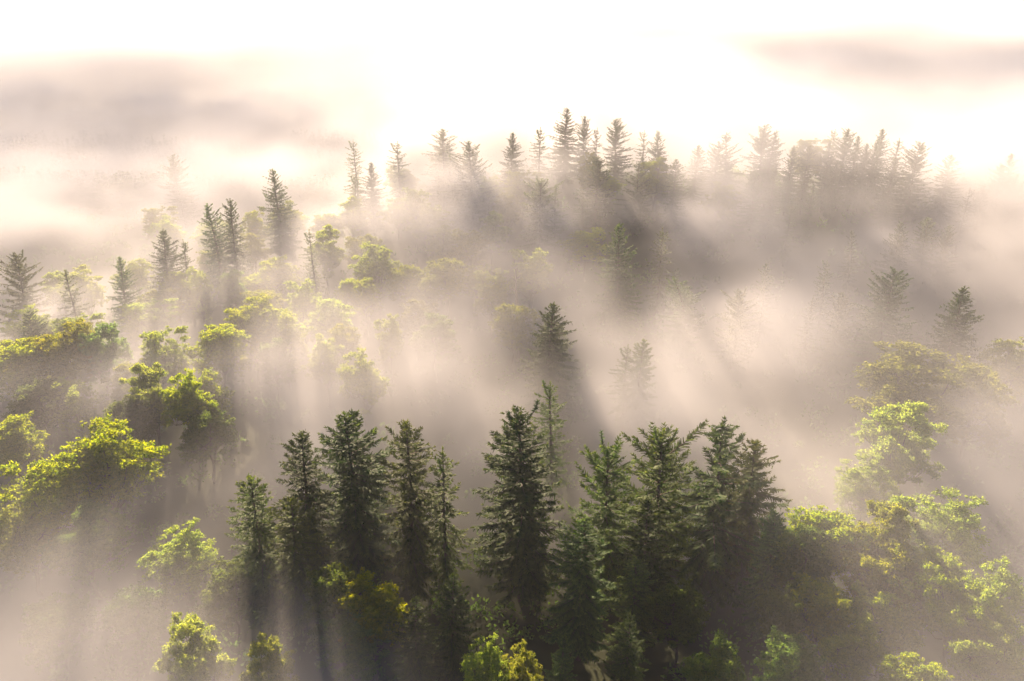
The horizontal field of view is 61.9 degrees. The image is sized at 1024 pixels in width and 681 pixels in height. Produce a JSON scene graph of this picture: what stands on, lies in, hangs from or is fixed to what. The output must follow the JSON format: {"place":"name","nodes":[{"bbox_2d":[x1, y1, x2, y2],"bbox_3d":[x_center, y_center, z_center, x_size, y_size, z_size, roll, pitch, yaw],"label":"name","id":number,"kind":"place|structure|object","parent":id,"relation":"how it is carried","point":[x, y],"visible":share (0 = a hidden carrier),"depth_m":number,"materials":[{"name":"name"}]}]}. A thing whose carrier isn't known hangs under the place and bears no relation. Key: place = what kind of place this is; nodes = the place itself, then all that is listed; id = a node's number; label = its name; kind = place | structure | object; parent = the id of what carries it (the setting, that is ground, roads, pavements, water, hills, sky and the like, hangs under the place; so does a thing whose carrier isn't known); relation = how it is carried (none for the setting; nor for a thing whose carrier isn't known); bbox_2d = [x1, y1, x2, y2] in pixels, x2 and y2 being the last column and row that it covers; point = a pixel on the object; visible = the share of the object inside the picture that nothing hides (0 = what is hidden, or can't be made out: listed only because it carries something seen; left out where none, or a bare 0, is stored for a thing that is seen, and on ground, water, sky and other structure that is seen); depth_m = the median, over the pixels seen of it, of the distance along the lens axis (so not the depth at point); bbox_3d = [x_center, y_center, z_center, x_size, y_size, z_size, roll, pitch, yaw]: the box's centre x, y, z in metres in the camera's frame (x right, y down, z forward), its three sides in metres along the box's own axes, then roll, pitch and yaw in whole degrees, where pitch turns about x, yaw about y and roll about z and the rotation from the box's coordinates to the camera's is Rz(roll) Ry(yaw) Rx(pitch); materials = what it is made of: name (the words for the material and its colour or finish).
{"place":"outdoors","nodes":[
{"label":"outdoors","id":0,"kind":"place"},
{"bbox_2d":[0,0,1023,680],"bbox_3d":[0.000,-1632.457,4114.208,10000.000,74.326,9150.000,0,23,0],"label":"ground","id":1,"kind":"structure","parent":0,"point":[940,78],"depth_m":342.10,"materials":[{"name":"white"}]},
{"bbox_2d":[0,411,52,482],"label":"broadleaf tree","id":2,"kind":"object","parent":1,"relation":"on","point":[15,446],"visible":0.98,"depth_m":146.04,"materials":[{"name":"green plant"}]},
{"bbox_2d":[0,337,54,419],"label":"broadleaf tree","id":3,"kind":"object","parent":1,"relation":"on","point":[12,353],"visible":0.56,"depth_m":168.75,"materials":[{"name":"green plant"}]},
{"bbox_2d":[0,250,60,337],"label":"spruce tree","id":4,"kind":"object","parent":1,"relation":"on","point":[25,297],"visible":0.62,"depth_m":208.07,"materials":[{"name":"green plant"}]},
{"bbox_2d":[0,486,63,596],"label":"broadleaf tree","id":5,"kind":"object","parent":1,"relation":"on","point":[20,525],"visible":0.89,"depth_m":125.74,"materials":[{"name":"green plant"}]},
{"bbox_2d":[1,375,71,453],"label":"broadleaf tree","id":6,"kind":"object","parent":1,"relation":"on","point":[28,396],"visible":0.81,"depth_m":160.89,"materials":[{"name":"green plant"}]},
{"bbox_2d":[3,318,102,421],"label":"broadleaf tree","id":7,"kind":"object","parent":1,"relation":"on","point":[62,351],"visible":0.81,"depth_m":170.44,"materials":[{"name":"green plant"}]},
{"bbox_2d":[0,450,106,531],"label":"broadleaf tree","id":8,"kind":"object","parent":1,"relation":"on","point":[45,469],"visible":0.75,"depth_m":132.51,"materials":[{"name":"green plant"}]},
{"bbox_2d":[18,590,101,674],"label":"broadleaf tree","id":9,"kind":"object","parent":1,"relation":"on","point":[51,626],"visible":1,"depth_m":114.73,"materials":[{"name":"green plant"}]},
{"bbox_2d":[40,376,110,438],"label":"broadleaf tree","id":10,"kind":"object","parent":1,"relation":"on","point":[81,406],"visible":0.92,"depth_m":162.54,"materials":[{"name":"green plant"}]},
{"bbox_2d":[50,264,108,323],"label":"broadleaf tree","id":11,"kind":"object","parent":1,"relation":"on","point":[92,294],"visible":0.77,"depth_m":222.72,"materials":[{"name":"green plant"}]},
{"bbox_2d":[37,494,136,604],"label":"broadleaf tree","id":12,"kind":"object","parent":1,"relation":"on","point":[92,540],"visible":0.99,"depth_m":125.44,"materials":[{"name":"green plant"}]},
{"bbox_2d":[74,321,134,400],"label":"broadleaf tree","id":13,"kind":"object","parent":1,"relation":"on","point":[109,353],"visible":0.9,"depth_m":175.54,"materials":[{"name":"green plant"}]},
{"bbox_2d":[44,414,171,527],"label":"broadleaf tree","id":14,"kind":"object","parent":1,"relation":"on","point":[101,447],"visible":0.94,"depth_m":137.56,"materials":[{"name":"green plant"}]},
{"bbox_2d":[98,392,160,460],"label":"broadleaf tree","id":15,"kind":"object","parent":1,"relation":"on","point":[141,420],"visible":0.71,"depth_m":154.92,"materials":[{"name":"green plant"}]},
{"bbox_2d":[98,583,172,663],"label":"broadleaf tree","id":16,"kind":"object","parent":1,"relation":"on","point":[138,607],"visible":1,"depth_m":116.50,"materials":[{"name":"green plant"}]},
{"bbox_2d":[118,361,175,456],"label":"broadleaf tree","id":17,"kind":"object","parent":1,"relation":"on","point":[154,374],"visible":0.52,"depth_m":158.31,"materials":[{"name":"green plant"}]},
{"bbox_2d":[118,298,183,343],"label":"broadleaf tree","id":18,"kind":"object","parent":1,"relation":"on","point":[137,324],"visible":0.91,"depth_m":202.49,"materials":[{"name":"green plant"}]},
{"bbox_2d":[138,326,194,387],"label":"broadleaf tree","id":19,"kind":"object","parent":1,"relation":"on","point":[171,360],"visible":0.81,"depth_m":176.54,"materials":[{"name":"green plant"}]},
{"bbox_2d":[135,517,221,614],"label":"broadleaf tree","id":20,"kind":"object","parent":1,"relation":"on","point":[194,555],"visible":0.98,"depth_m":124.43,"materials":[{"name":"green plant"}]},
{"bbox_2d":[156,368,217,468],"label":"broadleaf tree","id":21,"kind":"object","parent":1,"relation":"on","point":[183,401],"visible":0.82,"depth_m":156.46,"materials":[{"name":"green plant"}]},
{"bbox_2d":[151,611,237,680],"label":"broadleaf tree","id":22,"kind":"object","parent":1,"relation":"on","point":[194,659],"visible":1,"depth_m":104.76,"materials":[{"name":"green plant"}]},
{"bbox_2d":[175,406,237,483],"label":"broadleaf tree","id":23,"kind":"object","parent":1,"relation":"on","point":[198,433],"visible":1,"depth_m":154.66,"materials":[{"name":"green plant"}]},
{"bbox_2d":[183,323,253,406],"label":"broadleaf tree","id":24,"kind":"object","parent":1,"relation":"on","point":[222,349],"visible":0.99,"depth_m":178.65,"materials":[{"name":"green plant"}]},
{"bbox_2d":[198,203,244,307],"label":"spruce tree","id":25,"kind":"object","parent":1,"relation":"on","point":[219,252],"visible":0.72,"depth_m":236.76,"materials":[{"name":"green plant"}]},
{"bbox_2d":[191,555,270,647],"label":"broadleaf tree","id":26,"kind":"object","parent":1,"relation":"on","point":[222,590],"visible":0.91,"depth_m":119.30,"materials":[{"name":"green plant"}]},
{"bbox_2d":[223,293,281,383],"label":"broadleaf tree","id":27,"kind":"object","parent":1,"relation":"on","point":[244,318],"visible":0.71,"depth_m":189.94,"materials":[{"name":"green plant"}]},
{"bbox_2d":[0,128,517,216],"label":"distant forest","id":28,"kind":"object","parent":1,"relation":"on","point":[313,173],"visible":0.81,"depth_m":522.88,"materials":[{"name":"white"}]},
{"bbox_2d":[225,473,294,639],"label":"spruce tree","id":29,"kind":"object","parent":1,"relation":"on","point":[258,538],"visible":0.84,"depth_m":120.27,"materials":[{"name":"green plant"}]},
{"bbox_2d":[237,631,299,680],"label":"broadleaf tree","id":30,"kind":"object","parent":1,"relation":"on","point":[279,668],"visible":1,"depth_m":102.57,"materials":[{"name":"green plant"}]},
{"bbox_2d":[254,338,297,410],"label":"broadleaf tree","id":31,"kind":"object","parent":1,"relation":"on","point":[271,356],"visible":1,"depth_m":180.81,"materials":[{"name":"green plant"}]},
{"bbox_2d":[257,168,303,267],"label":"spruce tree","id":32,"kind":"object","parent":1,"relation":"on","point":[278,224],"visible":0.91,"depth_m":272.69,"materials":[{"name":"green plant"}]},
{"bbox_2d":[249,304,316,388],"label":"broadleaf tree","id":33,"kind":"object","parent":1,"relation":"on","point":[283,319],"visible":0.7,"depth_m":190.53,"materials":[{"name":"green plant"}]},
{"bbox_2d":[259,496,333,636],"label":"spruce tree","id":34,"kind":"object","parent":1,"relation":"on","point":[295,538],"visible":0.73,"depth_m":120.64,"materials":[{"name":"green plant"}]},
{"bbox_2d":[271,429,339,580],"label":"spruce tree","id":35,"kind":"object","parent":1,"relation":"on","point":[306,474],"visible":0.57,"depth_m":125.63,"materials":[{"name":"green plant"}]},
{"bbox_2d":[298,333,346,406],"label":"broadleaf tree","id":36,"kind":"object","parent":1,"relation":"on","point":[325,354],"visible":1,"depth_m":184.19,"materials":[{"name":"green plant"}]},
{"bbox_2d":[297,560,364,667],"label":"broadleaf tree","id":37,"kind":"object","parent":1,"relation":"on","point":[326,583],"visible":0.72,"depth_m":112.45,"materials":[{"name":"green plant"}]},
{"bbox_2d":[302,296,359,341],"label":"broadleaf tree","id":38,"kind":"object","parent":1,"relation":"on","point":[326,321],"visible":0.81,"depth_m":205.52,"materials":[{"name":"green plant"}]},
{"bbox_2d":[303,408,402,583],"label":"spruce tree","id":39,"kind":"object","parent":1,"relation":"on","point":[357,532],"visible":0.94,"depth_m":127.76,"materials":[{"name":"green plant"}]},
{"bbox_2d":[315,608,392,680],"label":"broadleaf tree","id":40,"kind":"object","parent":1,"relation":"on","point":[358,656],"visible":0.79,"depth_m":108.67,"materials":[{"name":"green plant"}]},
{"bbox_2d":[336,347,389,433],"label":"broadleaf tree","id":41,"kind":"object","parent":1,"relation":"on","point":[366,382],"visible":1,"depth_m":174.18,"materials":[{"name":"green plant"}]},
{"bbox_2d":[346,241,402,315],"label":"broadleaf tree","id":42,"kind":"object","parent":1,"relation":"on","point":[380,266],"visible":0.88,"depth_m":235.36,"materials":[{"name":"green plant"}]},
{"bbox_2d":[331,567,421,680],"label":"broadleaf tree","id":43,"kind":"object","parent":1,"relation":"on","point":[380,604],"visible":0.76,"depth_m":110.27,"materials":[{"name":"green plant"}]},
{"bbox_2d":[378,418,456,603],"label":"spruce tree","id":44,"kind":"object","parent":1,"relation":"on","point":[412,562],"visible":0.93,"depth_m":128.93,"materials":[{"name":"green plant"}]},
{"bbox_2d":[390,596,449,680],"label":"spruce tree","id":45,"kind":"object","parent":1,"relation":"on","point":[415,664],"visible":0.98,"depth_m":110.47,"materials":[{"name":"green plant"}]},
{"bbox_2d":[407,311,461,382],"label":"broadleaf tree","id":46,"kind":"object","parent":1,"relation":"on","point":[436,328],"visible":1,"depth_m":200.55,"materials":[{"name":"green plant"}]},
{"bbox_2d":[421,128,465,214],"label":"spruce tree","id":47,"kind":"object","parent":1,"relation":"on","point":[441,200],"visible":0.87,"depth_m":293.93,"materials":[{"name":"green plant"}]},
{"bbox_2d":[410,446,477,604],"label":"spruce tree","id":48,"kind":"object","parent":1,"relation":"on","point":[444,564],"visible":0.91,"depth_m":126.03,"materials":[{"name":"green plant"}]},
{"bbox_2d":[432,573,481,680],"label":"spruce tree","id":49,"kind":"object","parent":1,"relation":"on","point":[453,636],"visible":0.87,"depth_m":112.64,"materials":[{"name":"green plant"}]},
{"bbox_2d":[437,141,497,235],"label":"spruce tree","id":50,"kind":"object","parent":1,"relation":"on","point":[475,213],"visible":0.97,"depth_m":274.31,"materials":[{"name":"green plant"}]},
{"bbox_2d":[459,633,509,680],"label":"broadleaf tree","id":51,"kind":"object","parent":1,"relation":"on","point":[484,670],"visible":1,"depth_m":104.58,"materials":[{"name":"green plant"}]},
{"bbox_2d":[0,159,1023,680],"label":"undergrowth","id":52,"kind":"object","parent":1,"relation":"on","point":[436,411],"visible":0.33,"depth_m":195.98,"materials":[{"name":"green plant"}]},
{"bbox_2d":[488,302,540,370],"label":"broadleaf tree","id":53,"kind":"object","parent":1,"relation":"on","point":[510,326],"visible":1,"depth_m":209.72,"materials":[{"name":"green plant"}]},
{"bbox_2d":[467,398,570,615],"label":"spruce tree","id":54,"kind":"object","parent":1,"relation":"on","point":[519,543],"visible":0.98,"depth_m":126.49,"materials":[{"name":"green plant"}]},
{"bbox_2d":[508,248,553,312],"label":"broadleaf tree","id":55,"kind":"object","parent":1,"relation":"on","point":[537,273],"visible":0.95,"depth_m":237.22,"materials":[{"name":"green plant"}]},
{"bbox_2d":[514,178,568,263],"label":"spruce tree","id":56,"kind":"object","parent":1,"relation":"on","point":[535,237],"visible":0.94,"depth_m":264.92,"materials":[{"name":"green plant"}]},
{"bbox_2d":[519,302,582,421],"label":"spruce tree","id":57,"kind":"object","parent":1,"relation":"on","point":[547,368],"visible":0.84,"depth_m":185.53,"materials":[{"name":"green plant"}]},
{"bbox_2d":[531,380,572,500],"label":"spruce tree","id":58,"kind":"object","parent":1,"relation":"on","point":[550,436],"visible":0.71,"depth_m":155.50,"materials":[{"name":"green plant"}]},
{"bbox_2d":[545,107,580,188],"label":"spruce tree","id":59,"kind":"object","parent":1,"relation":"on","point":[565,152],"visible":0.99,"depth_m":303.70,"materials":[{"name":"green plant"}]},
{"bbox_2d":[539,514,618,664],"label":"spruce tree","id":60,"kind":"object","parent":1,"relation":"on","point":[579,610],"visible":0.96,"depth_m":116.37,"materials":[{"name":"green plant"}]},
{"bbox_2d":[565,155,618,239],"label":"spruce tree","id":61,"kind":"object","parent":1,"relation":"on","point":[596,208],"visible":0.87,"depth_m":273.61,"materials":[{"name":"green plant"}]},
{"bbox_2d":[568,430,644,618],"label":"spruce tree","id":62,"kind":"object","parent":1,"relation":"on","point":[609,526],"visible":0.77,"depth_m":125.35,"materials":[{"name":"green plant"}]},
{"bbox_2d":[590,223,642,345],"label":"spruce tree","id":63,"kind":"object","parent":1,"relation":"on","point":[614,306],"visible":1,"depth_m":222.81,"materials":[{"name":"green plant"}]},
{"bbox_2d":[603,612,648,680],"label":"spruce tree","id":64,"kind":"object","parent":1,"relation":"on","point":[624,667],"visible":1,"depth_m":107.56,"materials":[{"name":"green plant"}]},
{"bbox_2d":[603,555,661,664],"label":"spruce tree","id":65,"kind":"object","parent":1,"relation":"on","point":[634,598],"visible":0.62,"depth_m":117.55,"materials":[{"name":"green plant"}]},
{"bbox_2d":[614,338,657,446],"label":"spruce tree","id":66,"kind":"object","parent":1,"relation":"on","point":[638,415],"visible":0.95,"depth_m":177.73,"materials":[{"name":"green plant"}]},
{"bbox_2d":[604,498,679,647],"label":"spruce tree","id":67,"kind":"object","parent":1,"relation":"on","point":[646,536],"visible":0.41,"depth_m":119.85,"materials":[{"name":"green plant"}]},
{"bbox_2d":[606,419,710,592],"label":"spruce tree","id":68,"kind":"object","parent":1,"relation":"on","point":[659,455],"visible":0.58,"depth_m":126.95,"materials":[{"name":"green plant"}]},
{"bbox_2d":[640,578,710,673],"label":"broadleaf tree","id":69,"kind":"object","parent":1,"relation":"on","point":[690,612],"visible":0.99,"depth_m":115.52,"materials":[{"name":"green plant"}]},
{"bbox_2d":[657,276,706,363],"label":"spruce tree","id":70,"kind":"object","parent":1,"relation":"on","point":[680,346],"visible":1,"depth_m":216.25,"materials":[{"name":"green plant"}]},
{"bbox_2d":[681,628,748,680],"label":"broadleaf tree","id":71,"kind":"object","parent":1,"relation":"on","point":[722,664],"visible":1,"depth_m":102.81,"materials":[{"name":"green plant"}]},
{"bbox_2d":[664,415,787,614],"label":"spruce tree","id":72,"kind":"object","parent":1,"relation":"on","point":[709,546],"visible":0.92,"depth_m":127.26,"materials":[{"name":"green plant"}]},
{"bbox_2d":[709,287,760,369],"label":"spruce tree","id":73,"kind":"object","parent":1,"relation":"on","point":[731,342],"visible":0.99,"depth_m":213.26,"materials":[{"name":"green plant"}]},
{"bbox_2d":[715,438,792,595],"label":"spruce tree","id":74,"kind":"object","parent":1,"relation":"on","point":[746,519],"visible":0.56,"depth_m":126.81,"materials":[{"name":"green plant"}]},
{"bbox_2d":[735,507,795,641],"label":"spruce tree","id":75,"kind":"object","parent":1,"relation":"on","point":[771,531],"visible":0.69,"depth_m":121.25,"materials":[{"name":"green plant"}]},
{"bbox_2d":[754,578,816,645],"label":"broadleaf tree","id":76,"kind":"object","parent":1,"relation":"on","point":[777,608],"visible":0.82,"depth_m":114.06,"materials":[{"name":"green plant"}]},
{"bbox_2d":[749,625,826,680],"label":"broadleaf tree","id":77,"kind":"object","parent":1,"relation":"on","point":[791,654],"visible":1,"depth_m":106.02,"materials":[{"name":"green plant"}]},
{"bbox_2d":[747,523,836,592],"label":"broadleaf tree","id":78,"kind":"object","parent":1,"relation":"on","point":[807,542],"visible":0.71,"depth_m":120.27,"materials":[{"name":"green plant"}]},
{"bbox_2d":[786,572,858,648],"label":"broadleaf tree","id":79,"kind":"object","parent":1,"relation":"on","point":[825,600],"visible":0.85,"depth_m":112.91,"materials":[{"name":"green plant"}]},
{"bbox_2d":[784,503,881,586],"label":"broadleaf tree","id":80,"kind":"object","parent":1,"relation":"on","point":[835,523],"visible":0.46,"depth_m":123.31,"materials":[{"name":"green plant"}]},
{"bbox_2d":[813,292,854,378],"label":"spruce tree","id":81,"kind":"object","parent":1,"relation":"on","point":[834,342],"visible":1,"depth_m":208.37,"materials":[{"name":"green plant"}]},
{"bbox_2d":[815,612,889,680],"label":"broadleaf tree","id":82,"kind":"object","parent":1,"relation":"on","point":[852,656],"visible":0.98,"depth_m":108.37,"materials":[{"name":"green plant"}]},
{"bbox_2d":[832,452,899,526],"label":"broadleaf tree","id":83,"kind":"object","parent":1,"relation":"on","point":[858,489],"visible":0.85,"depth_m":140.38,"materials":[{"name":"green plant"}]},
{"bbox_2d":[843,266,914,364],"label":"spruce tree","id":84,"kind":"object","parent":1,"relation":"on","point":[881,325],"visible":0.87,"depth_m":210.02,"materials":[{"name":"green plant"}]},
{"bbox_2d":[855,499,920,586],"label":"broadleaf tree","id":85,"kind":"object","parent":1,"relation":"on","point":[896,513],"visible":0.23,"depth_m":122.41,"materials":[{"name":"green plant"}]},
{"bbox_2d":[839,517,937,646],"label":"broadleaf tree","id":86,"kind":"object","parent":1,"relation":"on","point":[877,569],"visible":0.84,"depth_m":117.20,"materials":[{"name":"green plant"}]},
{"bbox_2d":[845,576,931,679],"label":"broadleaf tree","id":87,"kind":"object","parent":1,"relation":"on","point":[898,626],"visible":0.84,"depth_m":112.33,"materials":[{"name":"green plant"}]},
{"bbox_2d":[851,400,948,525],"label":"broadleaf tree","id":88,"kind":"object","parent":1,"relation":"on","point":[898,450],"visible":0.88,"depth_m":145.74,"materials":[{"name":"green plant"}]},
{"bbox_2d":[881,140,931,220],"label":"spruce tree","id":89,"kind":"object","parent":1,"relation":"on","point":[909,191],"visible":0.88,"depth_m":281.19,"materials":[{"name":"green plant"}]},
{"bbox_2d":[844,340,984,444],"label":"broadleaf tree","id":90,"kind":"object","parent":1,"relation":"on","point":[884,383],"visible":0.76,"depth_m":167.09,"materials":[{"name":"green plant"}]},
{"bbox_2d":[875,651,953,680],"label":"broadleaf tree","id":91,"kind":"object","parent":1,"relation":"on","point":[904,667],"visible":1,"depth_m":101.31,"materials":[{"name":"green plant"}]},
{"bbox_2d":[888,486,990,580],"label":"broadleaf tree","id":92,"kind":"object","parent":1,"relation":"on","point":[935,528],"visible":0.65,"depth_m":125.74,"materials":[{"name":"green plant"}]},
{"bbox_2d":[917,154,966,228],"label":"spruce tree","id":93,"kind":"object","parent":1,"relation":"on","point":[936,216],"visible":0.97,"depth_m":277.44,"materials":[{"name":"green plant"}]},
{"bbox_2d":[922,286,983,386],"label":"spruce tree","id":94,"kind":"object","parent":1,"relation":"on","point":[947,341],"visible":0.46,"depth_m":193.51,"materials":[{"name":"green plant"}]},
{"bbox_2d":[892,558,1023,666],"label":"broadleaf tree","id":95,"kind":"object","parent":1,"relation":"on","point":[953,608],"visible":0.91,"depth_m":111.61,"materials":[{"name":"green plant"}]},
{"bbox_2d":[925,353,1020,464],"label":"broadleaf tree","id":96,"kind":"object","parent":1,"relation":"on","point":[989,405],"visible":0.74,"depth_m":165.13,"materials":[{"name":"green plant"}]},
{"bbox_2d":[943,618,1023,680],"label":"broadleaf tree","id":97,"kind":"object","parent":1,"relation":"on","point":[991,655],"visible":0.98,"depth_m":105.68,"materials":[{"name":"green plant"}]},
{"bbox_2d":[958,555,1023,643],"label":"broadleaf tree","id":98,"kind":"object","parent":1,"relation":"on","point":[1002,582],"visible":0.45,"depth_m":113.14,"materials":[{"name":"green plant"}]},
{"bbox_2d":[973,336,1023,404],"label":"broadleaf tree","id":99,"kind":"object","parent":1,"relation":"on","point":[1010,368],"visible":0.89,"depth_m":181.97,"materials":[{"name":"green plant"}]},
{"bbox_2d":[983,173,1023,246],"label":"spruce tree","id":100,"kind":"object","parent":1,"relation":"on","point":[1006,225],"visible":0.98,"depth_m":268.12,"materials":[{"name":"green plant"}]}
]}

